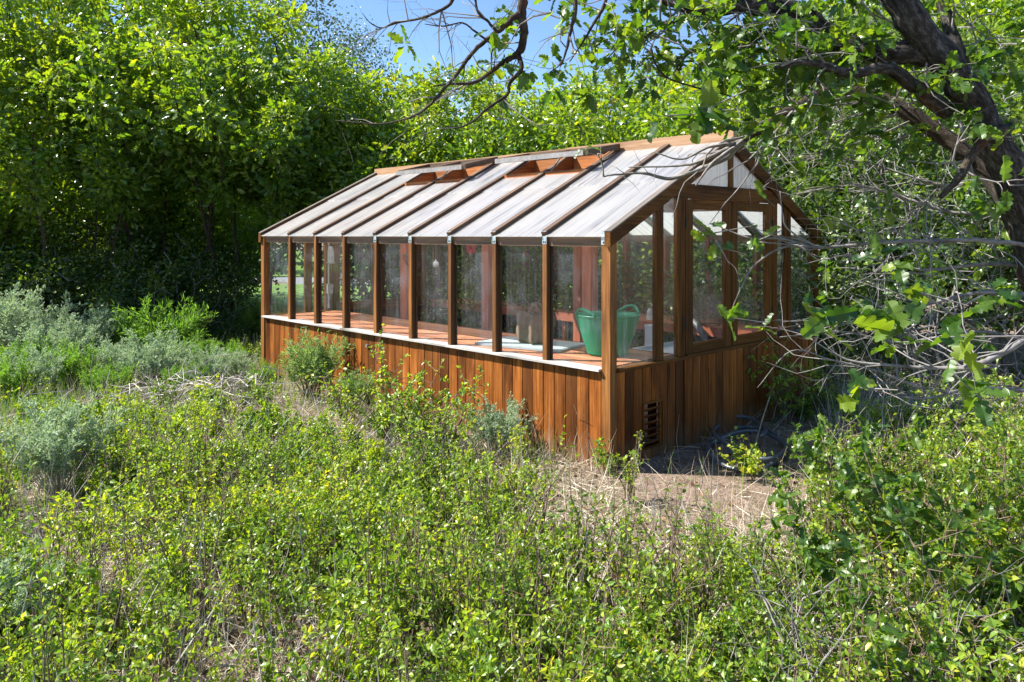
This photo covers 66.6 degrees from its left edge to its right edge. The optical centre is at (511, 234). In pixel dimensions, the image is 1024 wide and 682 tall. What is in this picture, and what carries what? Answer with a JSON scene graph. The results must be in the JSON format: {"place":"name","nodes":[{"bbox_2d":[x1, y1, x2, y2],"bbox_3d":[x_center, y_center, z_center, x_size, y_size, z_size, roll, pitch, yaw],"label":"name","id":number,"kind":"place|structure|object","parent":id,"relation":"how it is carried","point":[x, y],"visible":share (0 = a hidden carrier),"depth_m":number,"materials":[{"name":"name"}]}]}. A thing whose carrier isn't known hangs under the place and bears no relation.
{"place":"outdoors","nodes":[
{"label":"outdoors","id":0,"kind":"place"},
{"bbox_2d":[3,0,1005,233],"label":"sky","id":1,"kind":"structure","parent":0,"point":[539,30],"materials":[{"name":"blue"}]},
{"bbox_2d":[0,242,1023,681],"bbox_3d":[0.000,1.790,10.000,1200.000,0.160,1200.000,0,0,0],"label":"ground","id":2,"kind":"structure","parent":0,"point":[696,460],"depth_m":5.55,"materials":[{"name":"soil"}]},
{"bbox_2d":[0,350,53,403],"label":"green shrub","id":3,"kind":"object","parent":2,"relation":"on","point":[4,372],"visible":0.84,"depth_m":8.15,"materials":[{"name":"green plant"}]},
{"bbox_2d":[0,526,65,636],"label":"sagebrush","id":4,"kind":"object","parent":2,"relation":"on","point":[16,610],"visible":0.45,"depth_m":3.22,"materials":[{"name":"green plant"}]},
{"bbox_2d":[0,340,66,394],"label":"sagebrush","id":5,"kind":"object","parent":2,"relation":"on","point":[38,365],"visible":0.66,"depth_m":8.54,"materials":[{"name":"green plant"}]},
{"bbox_2d":[0,158,72,305],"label":"oak tree","id":6,"kind":"object","parent":2,"relation":"on","point":[4,227],"visible":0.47,"depth_m":12.75,"materials":[{"name":"green plant"}]},
{"bbox_2d":[0,240,74,336],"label":"understory shrub","id":7,"kind":"object","parent":2,"relation":"on","point":[2,269],"visible":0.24,"depth_m":12.25,"materials":[{"name":"green plant"}]},
{"bbox_2d":[0,282,88,351],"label":"sagebrush","id":8,"kind":"object","parent":2,"relation":"on","point":[15,313],"visible":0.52,"depth_m":10.23,"materials":[{"name":"green plant"}]},
{"bbox_2d":[1,311,103,361],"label":"sagebrush","id":9,"kind":"object","parent":2,"relation":"on","point":[53,333],"visible":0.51,"depth_m":9.73,"materials":[{"name":"green plant"}]},
{"bbox_2d":[0,244,115,343],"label":"understory shrub","id":10,"kind":"object","parent":2,"relation":"on","point":[21,278],"visible":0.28,"depth_m":11.97,"materials":[{"name":"green plant"}]},
{"bbox_2d":[0,390,130,497],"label":"sagebrush","id":11,"kind":"object","parent":2,"relation":"on","point":[66,440],"visible":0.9,"depth_m":5.26,"materials":[{"name":"green plant"}]},
{"bbox_2d":[0,0,136,251],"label":"oak tree","id":12,"kind":"object","parent":2,"relation":"on","point":[13,7],"visible":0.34,"depth_m":12.41,"materials":[{"name":"green plant"}]},
{"bbox_2d":[0,203,144,307],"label":"understory shrub","id":13,"kind":"object","parent":2,"relation":"on","point":[75,234],"visible":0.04,"depth_m":14.27,"materials":[{"name":"green plant"}]},
{"bbox_2d":[41,338,104,392],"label":"green shrub","id":14,"kind":"object","parent":2,"relation":"on","point":[69,359],"visible":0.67,"depth_m":8.90,"materials":[{"name":"green leaf"}]},
{"bbox_2d":[0,223,153,339],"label":"understory shrub","id":15,"kind":"object","parent":2,"relation":"on","point":[59,273],"visible":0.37,"depth_m":12.43,"materials":[{"name":"green plant"}]},
{"bbox_2d":[49,302,127,359],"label":"sagebrush","id":16,"kind":"object","parent":2,"relation":"on","point":[96,320],"visible":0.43,"depth_m":10.50,"materials":[{"name":"green plant"}]},
{"bbox_2d":[0,6,197,312],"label":"oak tree","id":17,"kind":"object","parent":2,"relation":"on","point":[106,195],"visible":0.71,"depth_m":12.12,"materials":[{"name":"green plant"}]},
{"bbox_2d":[0,243,200,343],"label":"understory shrub","id":18,"kind":"object","parent":2,"relation":"on","point":[116,273],"visible":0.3,"depth_m":12.13,"materials":[{"name":"green plant"}]},
{"bbox_2d":[6,210,198,314],"bbox_3d":[-7.998,0.827,14.367,4.198,2.877,2.735,0,0,-33],"label":"understory shrub","id":19,"kind":"object","parent":2,"relation":"on","point":[83,241],"visible":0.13,"depth_m":14.19,"materials":[{"name":"green plant"}]},
{"bbox_2d":[76,358,137,398],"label":"green shrub","id":20,"kind":"object","parent":2,"relation":"on","point":[97,376],"visible":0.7,"depth_m":8.32,"materials":[{"name":"green plant"}]},
{"bbox_2d":[43,210,207,316],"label":"understory shrub","id":21,"kind":"object","parent":2,"relation":"on","point":[121,233],"visible":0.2,"depth_m":13.61,"materials":[{"name":"green plant"}]},
{"bbox_2d":[26,146,236,265],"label":"oak tree","id":22,"kind":"object","parent":2,"relation":"on","point":[99,215],"visible":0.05,"depth_m":15.51,"materials":[{"name":"green plant"}]},
{"bbox_2d":[100,322,199,391],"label":"sagebrush","id":23,"kind":"object","parent":2,"relation":"on","point":[145,357],"visible":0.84,"depth_m":8.90,"materials":[{"name":"green plant"}]},
{"bbox_2d":[64,254,240,338],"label":"understory shrub","id":24,"kind":"object","parent":2,"relation":"on","point":[96,300],"visible":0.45,"depth_m":12.02,"materials":[{"name":"green plant"}]},
{"bbox_2d":[109,293,217,366],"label":"green shrub","id":25,"kind":"object","parent":2,"relation":"on","point":[189,323],"visible":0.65,"depth_m":10.24,"materials":[{"name":"green leaf"}]},
{"bbox_2d":[51,160,275,298],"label":"oak tree","id":26,"kind":"object","parent":2,"relation":"on","point":[188,206],"visible":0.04,"depth_m":16.36,"materials":[{"name":"green plant"}]},
{"bbox_2d":[7,344,326,422],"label":"dead sticks","id":27,"kind":"object","parent":2,"relation":"on","point":[205,381],"visible":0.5,"depth_m":8.05,"materials":[{"name":"wood"}]},
{"bbox_2d":[0,0,336,313],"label":"oak tree","id":28,"kind":"object","parent":2,"relation":"on","point":[105,45],"visible":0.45,"depth_m":12.47,"materials":[{"name":"green plant"}]},
{"bbox_2d":[69,231,279,341],"bbox_3d":[-5.537,1.050,12.820,3.230,2.213,2.104,0,0,-22],"label":"understory shrub","id":29,"kind":"object","parent":2,"relation":"on","point":[250,279],"visible":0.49,"depth_m":12.66,"materials":[{"name":"green plant"}]},
{"bbox_2d":[71,214,287,328],"bbox_3d":[-6.240,0.901,14.686,3.876,2.656,2.525,0,0,-30],"label":"understory shrub","id":30,"kind":"object","parent":2,"relation":"on","point":[233,254],"visible":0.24,"depth_m":14.65,"materials":[{"name":"plant"}]},
{"bbox_2d":[90,152,280,306],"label":"oak tree","id":31,"kind":"object","parent":2,"relation":"on","point":[150,213],"visible":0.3,"depth_m":15.27,"materials":[{"name":"green plant"}]},
{"bbox_2d":[173,344,231,381],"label":"sagebrush","id":32,"kind":"object","parent":2,"relation":"on","point":[214,366],"visible":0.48,"depth_m":8.75,"materials":[{"name":"green plant"}]},
{"bbox_2d":[167,278,273,342],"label":"understory shrub","id":33,"kind":"object","parent":2,"relation":"on","point":[228,319],"visible":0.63,"depth_m":12.40,"materials":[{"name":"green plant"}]},
{"bbox_2d":[59,0,403,340],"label":"oak tree","id":34,"kind":"object","parent":2,"relation":"on","point":[276,127],"visible":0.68,"depth_m":12.67,"materials":[{"name":"green plant"}]},
{"bbox_2d":[228,299,286,343],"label":"green shrub","id":35,"kind":"object","parent":2,"relation":"on","point":[247,318],"visible":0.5,"depth_m":12.42,"materials":[{"name":"green plant"}]},
{"bbox_2d":[224,36,388,309],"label":"oak tree","id":36,"kind":"object","parent":2,"relation":"on","point":[340,64],"visible":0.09,"depth_m":14.53,"materials":[{"name":"green plant"}]},
{"bbox_2d":[278,326,354,401],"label":"rabbitbrush","id":37,"kind":"object","parent":2,"relation":"on","point":[310,361],"visible":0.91,"depth_m":8.27,"materials":[{"name":"green plant"}]},
{"bbox_2d":[229,65,430,295],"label":"oak tree","id":38,"kind":"object","parent":2,"relation":"on","point":[366,86],"visible":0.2,"depth_m":13.77,"materials":[{"name":"green plant"}]},
{"bbox_2d":[315,362,382,423],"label":"snowberry shrub","id":39,"kind":"object","parent":2,"relation":"on","point":[345,400],"visible":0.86,"depth_m":7.31,"materials":[{"name":"green plant"}]},
{"bbox_2d":[333,366,383,410],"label":"rabbitbrush","id":40,"kind":"object","parent":2,"relation":"on","point":[360,383],"visible":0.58,"depth_m":7.86,"materials":[{"name":"green plant"}]},
{"bbox_2d":[298,323,467,446],"bbox_3d":[-1.050,1.303,6.663,1.266,1.039,0.986,0,0,40],"label":"snowberry shrub","id":41,"kind":"object","parent":2,"relation":"on","point":[385,421],"visible":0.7,"depth_m":6.63,"materials":[{"name":"green plant"}]},
{"bbox_2d":[312,243,464,309],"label":"understory shrub","id":42,"kind":"object","parent":2,"relation":"on","point":[365,290],"visible":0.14,"depth_m":12.74,"materials":[{"name":"plant"}]},
{"bbox_2d":[246,49,537,301],"bbox_3d":[-1.885,-0.749,14.084,4.884,5.407,4.445,0,0,19],"label":"oak tree","id":43,"kind":"object","parent":2,"relation":"on","point":[388,247],"visible":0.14,"depth_m":13.24,"materials":[{"name":"green plant"}]},
{"bbox_2d":[371,351,481,445],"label":"snowberry shrub","id":44,"kind":"object","parent":2,"relation":"on","point":[399,417],"visible":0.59,"depth_m":6.25,"materials":[{"name":"green plant"}]},
{"bbox_2d":[325,55,554,298],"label":"oak tree","id":45,"kind":"object","parent":2,"relation":"on","point":[411,153],"visible":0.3,"depth_m":12.84,"materials":[{"name":"green plant"}]},
{"bbox_2d":[396,365,489,458],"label":"snowberry shrub","id":46,"kind":"object","parent":2,"relation":"on","point":[453,411],"visible":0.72,"depth_m":6.13,"materials":[{"name":"green plant"}]},
{"bbox_2d":[366,247,521,328],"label":"understory shrub","id":47,"kind":"object","parent":2,"relation":"on","point":[429,296],"visible":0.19,"depth_m":11.91,"materials":[{"name":"plant"}]},
{"bbox_2d":[355,49,591,299],"bbox_3d":[-0.142,-0.835,15.098,5.049,5.590,4.596,0,0,33],"label":"oak tree","id":48,"kind":"object","parent":2,"relation":"on","point":[511,98],"visible":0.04,"depth_m":14.58,"materials":[{"name":"green plant"}]},
{"bbox_2d":[420,245,571,332],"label":"understory shrub","id":49,"kind":"object","parent":2,"relation":"on","point":[469,284],"visible":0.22,"depth_m":11.02,"materials":[{"name":"plant"}]},
{"bbox_2d":[463,391,538,456],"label":"sagebrush","id":50,"kind":"object","parent":2,"relation":"on","point":[490,416],"visible":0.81,"depth_m":6.29,"materials":[{"name":"green plant"}]},
{"bbox_2d":[134,250,875,314],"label":"grass verge","id":51,"kind":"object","parent":2,"relation":"on","point":[283,290],"depth_m":23.05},
{"bbox_2d":[200,0,368,274],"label":"poplar tree","id":52,"kind":"object","parent":51,"relation":"on","point":[326,22],"visible":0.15,"depth_m":34.16,"materials":[{"name":"plant"}]},
{"bbox_2d":[319,7,405,257],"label":"poplar tree","id":53,"kind":"object","parent":51,"relation":"on","point":[358,46],"visible":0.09,"depth_m":38.44,"materials":[{"name":"plant"}]},
{"bbox_2d":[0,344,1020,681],"bbox_3d":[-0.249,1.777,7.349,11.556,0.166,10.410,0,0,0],"label":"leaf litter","id":54,"kind":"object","parent":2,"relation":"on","point":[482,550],"visible":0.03,"depth_m":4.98,"materials":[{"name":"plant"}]},
{"bbox_2d":[0,333,1023,681],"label":"undergrowth","id":55,"kind":"object","parent":2,"relation":"on","point":[268,519],"visible":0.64,"depth_m":3.47,"materials":[{"name":"green plant"}]},
{"bbox_2d":[0,331,1023,681],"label":"fallen twigs","id":56,"kind":"object","parent":2,"relation":"on","point":[200,625],"visible":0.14,"depth_m":4.26,"materials":[{"name":"wood"}]},
{"bbox_2d":[0,292,1023,681],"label":"green grass","id":57,"kind":"structure","parent":2,"relation":"on","point":[6,406],"depth_m":5.88,"materials":[{"name":"plant"}]},
{"bbox_2d":[430,62,645,301],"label":"oak tree","id":58,"kind":"object","parent":2,"relation":"on","point":[560,139],"visible":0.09,"depth_m":12.27,"materials":[{"name":"green plant"}]},
{"bbox_2d":[258,130,821,470],"bbox_3d":[0.037,0.449,9.157,3.599,2.802,5.740,0,0,-44],"label":"greenhouse","id":59,"kind":"object","parent":2,"relation":"on","point":[547,201],"visible":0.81,"depth_m":7.33,"materials":[{"name":"brown wood"}]},
{"bbox_2d":[275,310,673,438],"bbox_3d":[-0.822,1.391,8.328,0.905,0.737,5.430,0,0,-44],"label":"potting bench","id":60,"kind":"object","parent":59,"relation":"on","point":[468,336],"visible":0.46,"depth_m":7.96,"materials":[{"name":"brown wood"}]},
{"bbox_2d":[475,336,584,351],"bbox_3d":[0.166,1.011,7.245,0.920,0.022,0.560,0,0,33],"label":"plastic sheet","id":61,"kind":"object","parent":60,"relation":"on","point":[515,343],"visible":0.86,"depth_m":7.12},
{"bbox_2d":[515,301,555,344],"bbox_3d":[0.218,0.809,7.217,0.260,0.379,0.297,0,0,-31],"label":"grow bag","id":62,"kind":"object","parent":61,"relation":"on","point":[529,327],"visible":0.77,"depth_m":7.16,"materials":[{"name":"beige fabric"}]},
{"bbox_2d":[574,304,640,355],"bbox_3d":[0.822,0.817,6.710,0.599,0.410,0.568,0,0,-36],"label":"flexible tub","id":63,"kind":"object","parent":60,"relation":"on","point":[589,324],"visible":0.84,"depth_m":6.55,"materials":[{"name":"plastic"}]},
{"bbox_2d":[430,298,795,345],"bbox_3d":[0.912,1.368,10.051,0.780,0.782,5.360,0,0,-44],"label":"potting bench","id":64,"kind":"object","parent":59,"relation":"on","point":[566,316],"visible":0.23,"depth_m":9.61,"materials":[{"name":"brown wood"}]},
{"bbox_2d":[502,246,622,340],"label":"understory shrub","id":65,"kind":"object","parent":2,"relation":"on","point":[530,296],"visible":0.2,"depth_m":10.46,"materials":[{"name":"plant"}]},
{"bbox_2d":[509,66,660,152],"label":"oak tree","id":66,"kind":"object","parent":2,"relation":"on","point":[584,84],"visible":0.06,"depth_m":14.01,"materials":[{"name":"green plant"}]},
{"bbox_2d":[502,242,704,346],"bbox_3d":[1.190,1.050,10.528,3.230,2.213,2.104,0,0,19],"label":"understory shrub","id":67,"kind":"object","parent":2,"relation":"on","point":[631,289],"visible":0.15,"depth_m":10.28,"materials":[{"name":"green plant"}]},
{"bbox_2d":[503,64,746,311],"bbox_3d":[1.857,-0.469,12.091,4.346,4.811,3.956,0,0,13],"label":"oak tree","id":68,"kind":"object","parent":2,"relation":"on","point":[632,107],"visible":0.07,"depth_m":11.78,"materials":[{"name":"green plant"}]},
{"bbox_2d":[553,252,752,347],"bbox_3d":[1.837,1.124,10.143,2.907,1.992,1.894,0,0,-16],"label":"understory shrub","id":69,"kind":"object","parent":2,"relation":"on","point":[632,263],"visible":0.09,"depth_m":9.90,"materials":[{"name":"green plant"}]},
{"bbox_2d":[310,498,1023,681],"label":"leafy shrub","id":70,"kind":"object","parent":2,"relation":"on","point":[773,620],"visible":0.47,"depth_m":2.84,"materials":[{"name":"plant"}]},
{"bbox_2d":[311,0,1023,474],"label":"oak tree","id":71,"kind":"object","parent":2,"relation":"on","point":[991,158],"visible":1,"depth_m":3.60,"materials":[{"name":"green plant"}]},
{"bbox_2d":[581,53,789,179],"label":"oak tree","id":72,"kind":"object","parent":2,"relation":"on","point":[684,87],"visible":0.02,"depth_m":13.13,"materials":[{"name":"green plant"}]},
{"bbox_2d":[564,55,864,318],"bbox_3d":[3.090,-0.447,11.493,4.304,4.765,3.918,0,0,26],"label":"oak tree","id":73,"kind":"object","parent":2,"relation":"on","point":[694,103],"visible":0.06,"depth_m":10.68,"materials":[{"name":"green plant"}]},
{"bbox_2d":[636,252,805,341],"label":"understory shrub","id":74,"kind":"object","parent":2,"relation":"on","point":[718,292],"visible":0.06,"depth_m":9.43,"materials":[{"name":"green plant"}]},
{"bbox_2d":[706,415,787,471],"bbox_3d":[1.968,1.722,6.526,0.645,0.162,1.422,0,0,19],"label":"garden hose","id":75,"kind":"object","parent":2,"relation":"on","point":[763,433],"visible":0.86,"depth_m":6.53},
{"bbox_2d":[632,230,879,360],"bbox_3d":[2.804,1.050,9.208,3.230,2.213,2.104,0,0,-28],"label":"understory shrub","id":76,"kind":"object","parent":2,"relation":"on","point":[704,259],"visible":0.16,"depth_m":8.85,"materials":[{"name":"green plant"}]},
{"bbox_2d":[664,25,888,307],"bbox_3d":[4.245,-0.822,13.036,3.910,5.495,4.102,0,0,13],"label":"oak tree","id":77,"kind":"object","parent":2,"relation":"on","point":[762,86],"visible":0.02,"depth_m":12.29,"materials":[{"name":"green plant"}]},
{"bbox_2d":[747,337,824,424],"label":"leafy shrub","id":78,"kind":"object","parent":2,"relation":"on","point":[785,381],"visible":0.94,"depth_m":7.36,"materials":[{"name":"green plant"}]},
{"bbox_2d":[633,77,969,357],"bbox_3d":[4.120,-0.240,10.779,3.873,4.400,3.811,0,0,-38],"label":"oak tree","id":79,"kind":"object","parent":2,"relation":"on","point":[784,149],"visible":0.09,"depth_m":10.27,"materials":[{"name":"green plant"}]},
{"bbox_2d":[738,251,883,389],"bbox_3d":[3.348,1.124,9.085,1.894,1.992,2.907,0,0,43],"label":"understory shrub","id":80,"kind":"object","parent":2,"relation":"on","point":[821,335],"visible":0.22,"depth_m":8.67,"materials":[{"name":"green plant"}]},
{"bbox_2d":[786,346,858,416],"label":"leafy shrub","id":81,"kind":"object","parent":2,"relation":"on","point":[824,398],"visible":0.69,"depth_m":7.62,"materials":[{"name":"green plant"}]},
{"bbox_2d":[767,466,879,633],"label":"oak sapling","id":82,"kind":"object","parent":2,"relation":"on","point":[818,565],"visible":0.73,"depth_m":3.52,"materials":[{"name":"green plant"}]},
{"bbox_2d":[693,84,1010,378],"bbox_3d":[3.985,-0.037,9.498,3.430,3.960,3.486,0,0,-11],"label":"oak tree","id":83,"kind":"object","parent":2,"relation":"on","point":[844,266],"visible":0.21,"depth_m":8.86,"materials":[{"name":"green plant"}]},
{"bbox_2d":[728,3,999,343],"bbox_3d":[5.504,-0.903,12.439,4.030,5.665,4.229,0,0,-14],"label":"oak tree","id":84,"kind":"object","parent":2,"relation":"on","point":[860,34],"visible":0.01,"depth_m":11.65,"materials":[{"name":"green plant"}]},
{"bbox_2d":[794,419,935,582],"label":"oak sapling","id":85,"kind":"object","parent":2,"relation":"on","point":[858,519],"visible":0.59,"depth_m":4.00,"materials":[{"name":"green plant"}]},
{"bbox_2d":[803,413,931,516],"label":"oak sapling","id":86,"kind":"object","parent":2,"relation":"on","point":[912,438],"visible":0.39,"depth_m":4.60,"materials":[{"name":"green plant"}]},
{"bbox_2d":[755,61,1023,373],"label":"oak tree","id":87,"kind":"object","parent":2,"relation":"on","point":[966,257],"visible":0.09,"depth_m":9.45,"materials":[{"name":"green plant"}]},
{"bbox_2d":[836,535,952,681],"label":"oak sapling","id":88,"kind":"object","parent":2,"relation":"on","point":[932,646],"visible":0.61,"depth_m":2.79,"materials":[{"name":"green plant"}]},
{"bbox_2d":[791,44,1023,395],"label":"oak tree","id":89,"kind":"object","parent":2,"relation":"on","point":[942,290],"visible":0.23,"depth_m":8.49,"materials":[{"name":"green plant"}]},
{"bbox_2d":[832,434,1011,608],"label":"oak sapling","id":90,"kind":"object","parent":2,"relation":"on","point":[912,509],"visible":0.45,"depth_m":3.52,"materials":[{"name":"green plant"}]},
{"bbox_2d":[824,0,1023,327],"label":"oak tree","id":91,"kind":"object","parent":2,"relation":"on","point":[960,12],"visible":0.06,"depth_m":11.93,"materials":[{"name":"green plant"}]},
{"bbox_2d":[887,408,975,481],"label":"leafy shrub","id":92,"kind":"object","parent":2,"relation":"on","point":[933,439],"visible":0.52,"depth_m":5.12,"materials":[{"name":"green plant"}]},
{"bbox_2d":[841,28,1023,380],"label":"oak tree","id":93,"kind":"object","parent":2,"relation":"on","point":[1018,318],"visible":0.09,"depth_m":9.02,"materials":[{"name":"green plant"}]},
{"bbox_2d":[845,21,1023,372],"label":"oak tree","id":94,"kind":"object","parent":2,"relation":"on","point":[1003,360],"visible":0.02,"depth_m":9.90,"materials":[{"name":"green plant"}]},
{"bbox_2d":[852,541,1023,681],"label":"leafy shrub","id":95,"kind":"object","parent":2,"relation":"on","point":[1004,616],"visible":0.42,"depth_m":2.92,"materials":[{"name":"green plant"}]},
{"bbox_2d":[899,372,979,444],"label":"leafy shrub","id":96,"kind":"object","parent":2,"relation":"on","point":[942,410],"visible":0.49,"depth_m":6.43,"materials":[{"name":"green plant"}]},
{"bbox_2d":[856,613,1023,681],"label":"leafy shrub","id":97,"kind":"object","parent":2,"relation":"on","point":[951,666],"visible":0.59,"depth_m":2.53,"materials":[{"name":"green plant"}]},
{"bbox_2d":[865,592,1023,681],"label":"leafy shrub","id":98,"kind":"object","parent":2,"relation":"on","point":[898,669],"visible":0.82,"depth_m":2.54,"materials":[{"name":"green plant"}]},
{"bbox_2d":[880,473,1023,650],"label":"leafy shrub","id":99,"kind":"object","parent":2,"relation":"on","point":[957,504],"visible":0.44,"depth_m":3.26,"materials":[{"name":"green plant"}]},
{"bbox_2d":[881,495,1023,681],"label":"oak sapling","id":100,"kind":"object","parent":2,"relation":"on","point":[1014,593],"visible":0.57,"depth_m":3.04,"materials":[{"name":"green plant"}]},
{"bbox_2d":[926,429,1023,591],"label":"leafy shrub","id":101,"kind":"object","parent":2,"relation":"on","point":[1002,530],"visible":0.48,"depth_m":3.73,"materials":[{"name":"green plant"}]},
{"bbox_2d":[929,0,1023,329],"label":"oak tree","id":102,"kind":"object","parent":2,"relation":"on","point":[1002,4],"visible":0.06,"depth_m":11.74,"materials":[{"name":"green plant"}]},
{"bbox_2d":[944,398,1023,487],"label":"leafy shrub","id":103,"kind":"object","parent":2,"relation":"on","point":[991,429],"visible":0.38,"depth_m":5.05,"materials":[{"name":"green plant"}]},
{"bbox_2d":[954,413,1023,517],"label":"leafy shrub","id":104,"kind":"object","parent":2,"relation":"on","point":[979,475],"visible":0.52,"depth_m":4.56,"materials":[{"name":"green plant"}]},
{"bbox_2d":[956,355,1023,425],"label":"leafy shrub","id":105,"kind":"object","parent":2,"relation":"on","point":[995,376],"visible":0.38,"depth_m":6.79,"materials":[{"name":"green plant"}]},
{"bbox_2d":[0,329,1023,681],"bbox_3d":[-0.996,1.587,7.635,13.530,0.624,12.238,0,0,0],"label":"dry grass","id":106,"kind":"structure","parent":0,"point":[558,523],"depth_m":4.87,"materials":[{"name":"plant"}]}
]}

